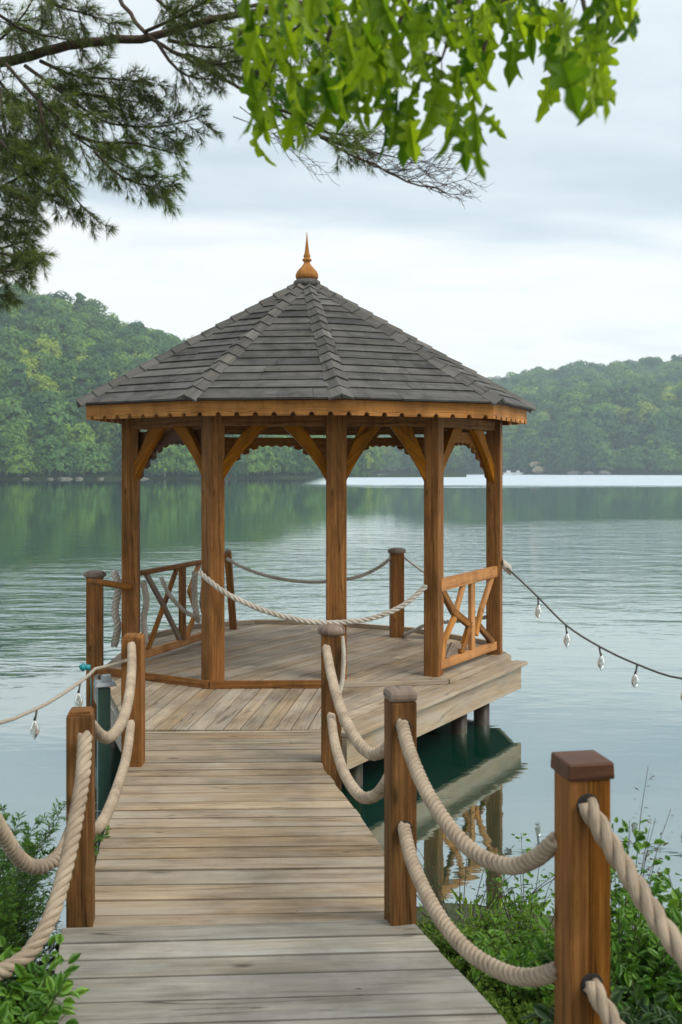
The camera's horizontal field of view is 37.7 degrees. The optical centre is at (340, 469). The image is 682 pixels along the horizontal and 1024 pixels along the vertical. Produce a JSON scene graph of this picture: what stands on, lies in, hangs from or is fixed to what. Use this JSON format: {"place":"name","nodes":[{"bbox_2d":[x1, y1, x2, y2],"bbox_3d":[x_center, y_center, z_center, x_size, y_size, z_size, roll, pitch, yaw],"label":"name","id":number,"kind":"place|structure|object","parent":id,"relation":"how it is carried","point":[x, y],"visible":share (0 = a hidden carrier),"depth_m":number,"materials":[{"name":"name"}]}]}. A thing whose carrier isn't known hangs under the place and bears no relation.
{"place":"outdoors","nodes":[
{"label":"outdoors","id":0,"kind":"place"},
{"bbox_2d":[0,463,465,478],"bbox_3d":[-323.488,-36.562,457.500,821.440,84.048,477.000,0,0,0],"label":"shoreline","id":1,"kind":"structure","parent":0,"point":[88,475],"depth_m":298.50,"materials":[{"name":"stone"}]},
{"bbox_2d":[0,434,13,473],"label":"broadleaf tree","id":2,"kind":"object","parent":1,"relation":"on","point":[2,448],"visible":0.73,"depth_m":271.84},
{"bbox_2d":[0,433,21,475],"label":"broadleaf tree","id":3,"kind":"object","parent":1,"relation":"on","point":[12,440],"visible":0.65,"depth_m":272.89,"materials":[{"name":"plant"}]},
{"bbox_2d":[0,422,34,446],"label":"broadleaf tree","id":4,"kind":"object","parent":1,"relation":"on","point":[19,432],"visible":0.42,"depth_m":283.45,"materials":[{"name":"plant"}]},
{"bbox_2d":[1,444,41,475],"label":"broadleaf tree","id":5,"kind":"object","parent":1,"relation":"on","point":[18,465],"visible":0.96,"depth_m":272.22,"materials":[{"name":"plant"}]},
{"bbox_2d":[21,441,35,455],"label":"bushy tree","id":6,"kind":"object","parent":1,"relation":"on","point":[29,443],"visible":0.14,"depth_m":284.69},
{"bbox_2d":[18,356,45,375],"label":"broadleaf tree","id":7,"kind":"object","parent":1,"relation":"on","point":[29,365],"visible":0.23,"depth_m":333.42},
{"bbox_2d":[22,457,47,475],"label":"bushy tree","id":8,"kind":"object","parent":1,"relation":"on","point":[34,471],"visible":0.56,"depth_m":277.25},
{"bbox_2d":[30,424,45,455],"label":"tall tree","id":9,"kind":"object","parent":1,"relation":"on","point":[40,432],"visible":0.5,"depth_m":285.69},
{"bbox_2d":[28,372,62,395],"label":"broadleaf tree","id":10,"kind":"object","parent":1,"relation":"on","point":[48,386],"visible":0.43,"depth_m":325.05,"materials":[{"name":"plant"}]},
{"bbox_2d":[31,437,72,475],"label":"broadleaf tree","id":11,"kind":"object","parent":1,"relation":"on","point":[45,457],"visible":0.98,"depth_m":276.76,"materials":[{"name":"plant"}]},
{"bbox_2d":[50,427,71,475],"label":"tall tree","id":12,"kind":"object","parent":1,"relation":"on","point":[61,434],"visible":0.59,"depth_m":280.52,"materials":[{"name":"plant"}]},
{"bbox_2d":[63,445,77,476],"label":"tall tree","id":13,"kind":"object","parent":1,"relation":"on","point":[70,470],"visible":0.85,"depth_m":280.87,"materials":[{"name":"plant"}]},
{"bbox_2d":[65,430,80,445],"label":"broadleaf tree","id":14,"kind":"object","parent":1,"relation":"on","point":[71,436],"visible":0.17,"depth_m":290.00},
{"bbox_2d":[65,375,89,396],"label":"broadleaf tree","id":15,"kind":"object","parent":1,"relation":"on","point":[73,385],"visible":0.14,"depth_m":331.73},
{"bbox_2d":[62,422,98,455],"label":"broadleaf tree","id":16,"kind":"object","parent":1,"relation":"on","point":[82,436],"visible":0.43,"depth_m":291.08,"materials":[{"name":"plant"}]},
{"bbox_2d":[67,441,106,475],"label":"broadleaf tree","id":17,"kind":"object","parent":1,"relation":"on","point":[82,458],"visible":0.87,"depth_m":283.29,"materials":[{"name":"plant"}]},
{"bbox_2d":[86,442,114,473],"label":"broadleaf tree","id":18,"kind":"object","parent":1,"relation":"on","point":[105,449],"visible":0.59,"depth_m":288.53,"materials":[{"name":"plant"}]},
{"bbox_2d":[101,457,119,474],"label":"bushy tree","id":19,"kind":"object","parent":1,"relation":"on","point":[115,468],"visible":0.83,"depth_m":290.02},
{"bbox_2d":[110,425,121,468],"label":"tall tree","id":20,"kind":"object","parent":1,"relation":"on","point":[115,438],"visible":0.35,"depth_m":297.08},
{"bbox_2d":[113,439,121,472],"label":"broadleaf tree","id":21,"kind":"object","parent":1,"relation":"on","point":[119,450],"visible":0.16,"depth_m":290.31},
{"bbox_2d":[144,454,168,476],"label":"bushy tree","id":22,"kind":"object","parent":1,"relation":"on","point":[157,472],"visible":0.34,"depth_m":290.58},
{"bbox_2d":[145,431,182,475],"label":"broadleaf tree","id":23,"kind":"object","parent":1,"relation":"on","point":[166,456],"visible":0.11,"depth_m":293.06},
{"bbox_2d":[148,444,183,476],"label":"broadleaf tree","id":24,"kind":"object","parent":1,"relation":"on","point":[172,454],"visible":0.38,"depth_m":290.62,"materials":[{"name":"plant"}]},
{"bbox_2d":[167,445,191,475],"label":"broadleaf tree","id":25,"kind":"object","parent":1,"relation":"on","point":[187,463],"visible":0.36,"depth_m":296.47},
{"bbox_2d":[177,444,197,475],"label":"broadleaf tree","id":26,"kind":"object","parent":1,"relation":"on","point":[195,466],"visible":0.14,"depth_m":297.60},
{"bbox_2d":[178,448,198,471],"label":"broadleaf tree","id":27,"kind":"object","parent":1,"relation":"on","point":[190,455],"visible":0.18,"depth_m":297.03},
{"bbox_2d":[227,458,246,475],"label":"bushy tree","id":28,"kind":"object","parent":1,"relation":"on","point":[238,469],"visible":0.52,"depth_m":313.81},
{"bbox_2d":[234,450,264,474],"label":"broadleaf tree","id":29,"kind":"object","parent":1,"relation":"on","point":[258,457],"visible":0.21,"depth_m":318.29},
{"bbox_2d":[242,448,265,476],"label":"broadleaf tree","id":30,"kind":"object","parent":1,"relation":"on","point":[252,464],"visible":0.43,"depth_m":317.43,"materials":[{"name":"plant"}]},
{"bbox_2d":[249,445,273,475],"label":"broadleaf tree","id":31,"kind":"object","parent":1,"relation":"on","point":[262,450],"visible":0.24,"depth_m":324.81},
{"bbox_2d":[251,446,281,475],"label":"broadleaf tree","id":32,"kind":"object","parent":1,"relation":"on","point":[269,460],"visible":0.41,"depth_m":327.60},
{"bbox_2d":[265,445,287,475],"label":"broadleaf tree","id":33,"kind":"object","parent":1,"relation":"on","point":[278,450],"visible":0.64,"depth_m":330.11,"materials":[{"name":"plant"}]},
{"bbox_2d":[280,446,299,474],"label":"broadleaf tree","id":34,"kind":"object","parent":1,"relation":"on","point":[287,452],"visible":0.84,"depth_m":333.50,"materials":[{"name":"plant"}]},
{"bbox_2d":[286,449,307,475],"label":"broadleaf tree","id":35,"kind":"object","parent":1,"relation":"on","point":[298,462],"visible":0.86,"depth_m":334.25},
{"bbox_2d":[299,449,316,474],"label":"broadleaf tree","id":36,"kind":"object","parent":1,"relation":"on","point":[309,460],"visible":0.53,"depth_m":336.63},
{"bbox_2d":[350,464,358,475],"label":"broadleaf tree","id":37,"kind":"object","parent":1,"relation":"on","point":[354,471],"visible":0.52,"depth_m":351.21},
{"bbox_2d":[385,451,405,472],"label":"broadleaf tree","id":38,"kind":"object","parent":1,"relation":"on","point":[393,462],"visible":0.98,"depth_m":597.76,"materials":[{"name":"plant"}]},
{"bbox_2d":[403,453,413,472],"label":"tall tree","id":39,"kind":"object","parent":1,"relation":"on","point":[406,460],"visible":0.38,"depth_m":598.56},
{"bbox_2d":[0,474,681,982],"bbox_3d":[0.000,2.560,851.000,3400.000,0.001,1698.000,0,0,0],"label":"lake water","id":40,"kind":"structure","parent":0,"point":[596,560],"depth_m":18.35,"materials":[{"name":"liquid"}]},
{"bbox_2d":[83,570,105,720],"bbox_3d":[-2.530,2.316,10.280,0.227,2.569,0.227,0,0,0],"label":"rope post","id":41,"kind":"object","parent":40,"relation":"in","point":[94,625],"visible":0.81,"depth_m":10.20,"materials":[{"name":"brown wood"}]},
{"bbox_2d":[111,570,121,647],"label":"rope","id":42,"kind":"object","parent":41,"relation":"hanging from","point":[115,575],"visible":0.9,"depth_m":10.18,"materials":[{"name":"fabric"}]},
{"bbox_2d":[0,0,681,379],"label":"sky","id":43,"kind":"structure","parent":0,"point":[572,251],"materials":[{"name":"white"}]},
{"bbox_2d":[417,903,621,1023],"bbox_3d":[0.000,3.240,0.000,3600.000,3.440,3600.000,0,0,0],"label":"ground","id":44,"kind":"structure","parent":0,"point":[454,914],"depth_m":5.47,"materials":[{"name":"plant"}]},
{"bbox_2d":[0,944,58,1000],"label":"broadleaf bush","id":45,"kind":"object","parent":44,"relation":"on","point":[52,958],"visible":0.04,"depth_m":4.38,"materials":[{"name":"green plant"}]},
{"bbox_2d":[0,876,61,981],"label":"feathery shrub","id":46,"kind":"object","parent":44,"relation":"on","point":[45,949],"visible":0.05,"depth_m":4.58,"materials":[{"name":"green plant"}]},
{"bbox_2d":[0,933,89,1023],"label":"broadleaf bush","id":47,"kind":"object","parent":44,"relation":"on","point":[26,1001],"visible":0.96,"depth_m":3.53,"materials":[{"name":"green plant"}]},
{"bbox_2d":[0,798,111,980],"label":"feathery shrub","id":48,"kind":"object","parent":44,"relation":"on","point":[10,913],"visible":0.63,"depth_m":4.42,"materials":[{"name":"green plant"}]},
{"bbox_2d":[66,706,94,927],"bbox_3d":[-1.150,1.978,4.420,0.113,1.845,0.113,0,0,-8],"label":"rope post","id":49,"kind":"object","parent":44,"relation":"on","point":[80,905],"visible":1,"depth_m":4.37,"materials":[{"name":"brown wood"}]},
{"bbox_2d":[0,812,65,875],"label":"rope","id":50,"kind":"object","parent":49,"relation":"attached to","point":[17,855],"visible":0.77,"depth_m":4.00,"materials":[{"name":"fabric"}]},
{"bbox_2d":[0,730,92,980],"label":"rope","id":51,"kind":"object","parent":49,"relation":"attached to","point":[32,948],"visible":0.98,"depth_m":3.90,"materials":[{"name":"fabric"}]},
{"bbox_2d":[95,720,134,835],"bbox_3d":[-1.251,1.653,5.600,0.112,0.146,2.240,0,0,-7],"label":"rope","id":52,"kind":"object","parent":49,"relation":"attached to","point":[104,817],"visible":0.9,"depth_m":5.35,"materials":[{"name":"fabric"}]},
{"bbox_2d":[95,642,135,743],"bbox_3d":[-1.222,1.219,5.602,0.145,0.209,2.242,0,0,-7],"label":"rope","id":53,"kind":"object","parent":49,"relation":"attached to","point":[113,733],"visible":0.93,"depth_m":5.31,"materials":[{"name":"fabric"}]},
{"bbox_2d":[93,674,116,843],"bbox_3d":[-1.638,2.506,6.900,0.206,2.188,0.206,0,0,0],"label":"service post","id":54,"kind":"object","parent":44,"relation":"on","point":[105,683],"visible":0.33,"depth_m":6.86,"materials":[{"name":"metal"}]},
{"bbox_2d":[121,633,144,766],"bbox_3d":[-1.412,2.757,6.800,0.137,3.285,0.137,0,0,0],"label":"rope post","id":55,"kind":"object","parent":44,"relation":"on","point":[137,714],"visible":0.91,"depth_m":6.73,"materials":[{"name":"brown wood"}]},
{"bbox_2d":[93,730,384,926],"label":"boardwalk","id":56,"kind":"structure","parent":44,"relation":"on","point":[221,827],"depth_m":5.38,"materials":[{"name":"brown wood"}]},
{"bbox_2d":[0,0,492,318],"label":"pine tree","id":57,"kind":"object","parent":44,"relation":"on","point":[27,159],"visible":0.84,"depth_m":3.92,"materials":[{"name":"green plant"}]},
{"bbox_2d":[44,920,506,1023],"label":"landing","id":58,"kind":"object","parent":44,"relation":"on","point":[356,972],"visible":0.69,"depth_m":3.92,"materials":[{"name":"grey wood"}]},
{"bbox_2d":[94,619,527,785],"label":"deck platform","id":59,"kind":"structure","parent":44,"relation":"on","point":[271,681],"depth_m":9.38,"materials":[{"name":"brown wood"}]},
{"bbox_2d":[225,549,236,629],"bbox_3d":[-1.359,1.486,12.300,0.162,1.033,0.100,0,0,0],"label":"rope post","id":60,"kind":"object","parent":59,"relation":"on","point":[230,589],"visible":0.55,"depth_m":12.26,"materials":[{"name":"brown wood"}]},
{"bbox_2d":[75,234,535,680],"bbox_3d":[-0.254,-0.237,10.466,4.573,4.475,3.717,0,0,0],"label":"gazebo","id":61,"kind":"object","parent":59,"relation":"on","point":[303,357],"visible":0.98,"depth_m":9.44,"materials":[{"name":"brown wood"}]},
{"bbox_2d":[140,580,149,643],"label":"rope","id":62,"kind":"object","parent":61,"relation":"hanging from","point":[145,607],"visible":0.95,"depth_m":10.27,"materials":[{"name":"fabric"}]},
{"bbox_2d":[159,577,200,617],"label":"rope","id":63,"kind":"object","parent":61,"relation":"hanging from","point":[174,600],"visible":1,"depth_m":10.61,"materials":[{"name":"fabric"}]},
{"bbox_2d":[191,571,200,623],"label":"rope","id":64,"kind":"object","parent":61,"relation":"hanging from","point":[194,587],"visible":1,"depth_m":10.88,"materials":[{"name":"fabric"}]},
{"bbox_2d":[198,570,427,624],"bbox_3d":[-0.239,1.181,9.269,2.163,0.519,0.199,0,0,-7],"label":"rope","id":65,"kind":"object","parent":61,"relation":"attached to","point":[244,602],"visible":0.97,"depth_m":9.20,"materials":[{"name":"fabric"}]},
{"bbox_2d":[501,559,681,700],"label":"string light","id":66,"kind":"object","parent":61,"relation":"hanging from","point":[507,567],"visible":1,"depth_m":9.60,"materials":[{"name":"glass"}]},
{"bbox_2d":[388,547,405,637],"bbox_3d":[0.655,2.256,11.750,0.213,2.689,0.213,0,0,0],"label":"rope post","id":67,"kind":"object","parent":59,"relation":"on","point":[396,590],"visible":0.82,"depth_m":11.67,"materials":[{"name":"brown wood"}]},
{"bbox_2d":[226,556,390,583],"bbox_3d":[-0.388,1.190,12.018,2.087,0.363,0.133,0,0,15],"label":"rope","id":68,"kind":"object","parent":67,"relation":"attached to","point":[228,559],"visible":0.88,"depth_m":12.07,"materials":[{"name":"fabric"}]},
{"bbox_2d":[403,615,485,636],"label":"rope","id":69,"kind":"object","parent":67,"relation":"attached to","point":[418,628],"visible":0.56,"depth_m":11.28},
{"bbox_2d":[318,623,344,791],"bbox_3d":[-0.067,2.731,6.890,0.188,3.339,0.188,0,0,0],"label":"rope post","id":70,"kind":"object","parent":44,"relation":"on","point":[330,633],"visible":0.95,"depth_m":6.82,"materials":[{"name":"brown wood"}]},
{"bbox_2d":[338,636,345,725],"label":"rope","id":71,"kind":"object","parent":70,"relation":"hanging from","point":[343,662],"visible":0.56,"depth_m":6.77,"materials":[{"name":"fabric"}]},
{"bbox_2d":[383,685,417,925],"bbox_3d":[0.262,1.931,4.420,0.131,1.937,0.131,0,0,-13],"label":"rope post","id":72,"kind":"object","parent":44,"relation":"on","point":[400,890],"visible":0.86,"depth_m":4.36,"materials":[{"name":"brown wood"}]},
{"bbox_2d":[322,644,383,760],"bbox_3d":[0.028,1.293,5.641,0.143,0.222,2.351,0,0,-8],"label":"rope","id":73,"kind":"object","parent":72,"relation":"attached to","point":[363,748],"visible":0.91,"depth_m":5.38,"materials":[{"name":"fabric"}]},
{"bbox_2d":[327,712,383,803],"bbox_3d":[0.045,1.521,5.640,0.139,0.384,2.348,0,0,-8],"label":"rope","id":74,"kind":"object","parent":72,"relation":"attached to","point":[359,794],"visible":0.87,"depth_m":5.42,"materials":[{"name":"fabric"}]},
{"bbox_2d":[205,0,640,181],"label":"maple tree","id":75,"kind":"object","parent":44,"relation":"on","point":[369,56],"visible":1,"depth_m":2.22,"materials":[{"name":"green plant"}]},
{"bbox_2d":[417,903,532,985],"bbox_3d":[0.588,2.162,4.443,0.600,0.223,0.722,0,0,0],"label":"mossy bush","id":76,"kind":"object","parent":44,"relation":"on","point":[450,955],"visible":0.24,"depth_m":4.56,"materials":[{"name":"green plant"}]},
{"bbox_2d":[417,811,553,929],"bbox_3d":[0.647,2.140,5.188,1.194,0.426,1.247,0,0,-27],"label":"twiggy shrub","id":77,"kind":"object","parent":44,"relation":"on","point":[488,905],"visible":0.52,"depth_m":5.18,"materials":[{"name":"green plant"}]},
{"bbox_2d":[425,893,552,973],"bbox_3d":[0.792,2.148,4.485,0.740,0.276,0.696,0,0,-25],"label":"mossy bush","id":78,"kind":"object","parent":44,"relation":"on","point":[496,939],"visible":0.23,"depth_m":4.60,"materials":[{"name":"green plant"}]},
{"bbox_2d":[464,947,553,1023],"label":"mossy bush","id":79,"kind":"object","parent":44,"relation":"on","point":[494,998],"visible":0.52,"depth_m":3.92,"materials":[{"name":"green plant"}]},
{"bbox_2d":[471,928,553,1016],"bbox_3d":[0.813,2.057,4.027,0.580,0.362,0.595,0,0,0],"label":"broadleaf bush","id":80,"kind":"object","parent":44,"relation":"on","point":[529,954],"visible":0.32,"depth_m":4.04,"materials":[{"name":"green plant"}]},
{"bbox_2d":[479,833,553,942],"bbox_3d":[0.897,2.079,4.874,0.528,0.482,0.797,0,0,-23],"label":"twiggy shrub","id":81,"kind":"object","parent":44,"relation":"on","point":[533,896],"visible":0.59,"depth_m":4.82,"materials":[{"name":"green plant"}]},
{"bbox_2d":[442,888,631,1020],"bbox_3d":[0.510,2.262,3.924,10.066,0.576,3.937,0,0,0],"label":"ground cover","id":82,"kind":"object","parent":44,"relation":"on","point":[488,901],"visible":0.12,"depth_m":5.56,"materials":[{"name":"green plant"}]},
{"bbox_2d":[550,750,614,1023],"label":"rope post","id":83,"kind":"object","parent":44,"relation":"on","point":[581,910],"visible":0.82,"depth_m":3.02,"materials":[{"name":"brown wood"}]},
{"bbox_2d":[395,718,557,874],"bbox_3d":[0.429,1.225,3.723,0.148,0.293,1.344,0,0,-18],"label":"rope","id":84,"kind":"object","parent":83,"relation":"attached to","point":[541,853],"visible":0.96,"depth_m":3.56,"materials":[{"name":"fabric"}]},
{"bbox_2d":[397,821,556,987],"bbox_3d":[0.429,1.628,3.724,0.156,0.200,1.334,0,0,-18],"label":"rope","id":85,"kind":"object","parent":83,"relation":"attached to","point":[480,960],"visible":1,"depth_m":3.56,"materials":[{"name":"fabric"}]},
{"bbox_2d":[583,978,625,1023],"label":"rope","id":86,"kind":"object","parent":83,"relation":"attached to","point":[604,1007],"visible":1,"depth_m":2.94,"materials":[{"name":"fabric"}]},
{"bbox_2d":[578,797,681,970],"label":"rope","id":87,"kind":"object","parent":83,"relation":"attached to","point":[660,924],"visible":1,"depth_m":2.83,"materials":[{"name":"fabric"}]},
{"bbox_2d":[519,981,681,1023],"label":"broadleaf bush","id":88,"kind":"object","parent":44,"relation":"on","point":[630,1015],"visible":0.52,"depth_m":3.48,"materials":[{"name":"green plant"}]},
{"bbox_2d":[533,892,681,1019],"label":"broadleaf bush","id":89,"kind":"object","parent":44,"relation":"on","point":[669,972],"visible":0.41,"depth_m":3.85,"materials":[{"name":"green plant"}]},
{"bbox_2d":[610,816,665,996],"bbox_3d":[1.127,1.817,3.989,0.397,0.822,0.310,0,0,0],"label":"tall weed","id":90,"kind":"object","parent":44,"relation":"on","point":[632,945],"visible":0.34,"depth_m":3.99,"materials":[{"name":"green plant"}]},
{"bbox_2d":[610,855,681,1001],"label":"broadleaf bush","id":91,"kind":"object","parent":44,"relation":"on","point":[673,898],"visible":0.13,"depth_m":4.29,"materials":[{"name":"green plant"}]},
{"bbox_2d":[626,769,670,939],"bbox_3d":[1.291,1.726,4.197,0.204,1.019,0.243,0,0,25],"label":"tall weed","id":92,"kind":"object","parent":44,"relation":"on","point":[648,868],"visible":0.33,"depth_m":4.16,"materials":[{"name":"green plant"}]},
{"bbox_2d":[372,445,681,474],"bbox_3d":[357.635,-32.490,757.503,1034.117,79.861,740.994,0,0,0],"label":"hill","id":93,"kind":"structure","parent":0,"point":[582,470],"depth_m":540.62,"materials":[{"name":"plant"}]},
{"bbox_2d":[379,447,386,473],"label":"tall tree","id":94,"kind":"object","parent":93,"relation":"on","point":[384,458],"visible":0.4,"depth_m":599.81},
{"bbox_2d":[395,446,405,468],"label":"tall tree","id":95,"kind":"object","parent":93,"relation":"on","point":[397,452],"visible":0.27,"depth_m":607.18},
{"bbox_2d":[447,445,465,470],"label":"broadleaf tree","id":96,"kind":"object","parent":93,"relation":"on","point":[456,459],"visible":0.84,"depth_m":579.63,"materials":[{"name":"plant"}]},
{"bbox_2d":[503,451,512,468],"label":"broadleaf tree","id":97,"kind":"object","parent":93,"relation":"on","point":[507,458],"visible":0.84,"depth_m":561.86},
{"bbox_2d":[513,440,536,470],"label":"broadleaf tree","id":98,"kind":"object","parent":93,"relation":"on","point":[526,449],"visible":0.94,"depth_m":553.57,"materials":[{"name":"plant"}]},
{"bbox_2d":[530,461,546,473],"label":"boulders","id":99,"kind":"structure","parent":93,"relation":"on","point":[538,469],"depth_m":543.15,"materials":[{"name":"stone"}]},
{"bbox_2d":[567,470,581,474],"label":"shore rock","id":100,"kind":"object","parent":93,"relation":"on","point":[572,472],"visible":0.59,"depth_m":515.01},
{"bbox_2d":[582,428,612,459],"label":"broadleaf tree","id":101,"kind":"object","parent":93,"relation":"on","point":[596,439],"visible":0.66,"depth_m":516.43,"materials":[{"name":"plant"}]},
{"bbox_2d":[590,441,612,469],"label":"broadleaf tree","id":102,"kind":"object","parent":93,"relation":"on","point":[601,451],"visible":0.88,"depth_m":510.46,"materials":[{"name":"plant"}]},
{"bbox_2d":[602,449,621,471],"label":"broadleaf tree","id":103,"kind":"object","parent":93,"relation":"on","point":[611,461],"visible":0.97,"depth_m":508.58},
{"bbox_2d":[618,407,638,427],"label":"broadleaf tree","id":104,"kind":"object","parent":93,"relation":"on","point":[625,410],"visible":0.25,"depth_m":539.43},
{"bbox_2d":[630,423,654,453],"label":"broadleaf tree","id":105,"kind":"object","parent":93,"relation":"on","point":[644,431],"visible":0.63,"depth_m":511.81,"materials":[{"name":"plant"}]},
{"bbox_2d":[647,448,669,472],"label":"broadleaf tree","id":106,"kind":"object","parent":93,"relation":"on","point":[658,465],"visible":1,"depth_m":497.29,"materials":[{"name":"plant"}]},
{"bbox_2d":[661,448,678,470],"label":"broadleaf tree","id":107,"kind":"object","parent":93,"relation":"on","point":[671,455],"visible":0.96,"depth_m":496.36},
{"bbox_2d":[673,427,681,455],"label":"broadleaf tree","id":108,"kind":"object","parent":93,"relation":"on","point":[679,444],"visible":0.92,"depth_m":504.60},
{"bbox_3d":[-2.420,2.700,4.900,0.135,3.400,0.135,0,0,0],"label":"mooring pile","id":109,"kind":"object","parent":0,"visible":0},
{"bbox_2d":[0,659,126,739],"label":"string light","id":110,"kind":"object","parent":109,"relation":"hanging from","point":[34,726],"visible":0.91,"depth_m":6.18,"materials":[{"name":"beige plastic"}]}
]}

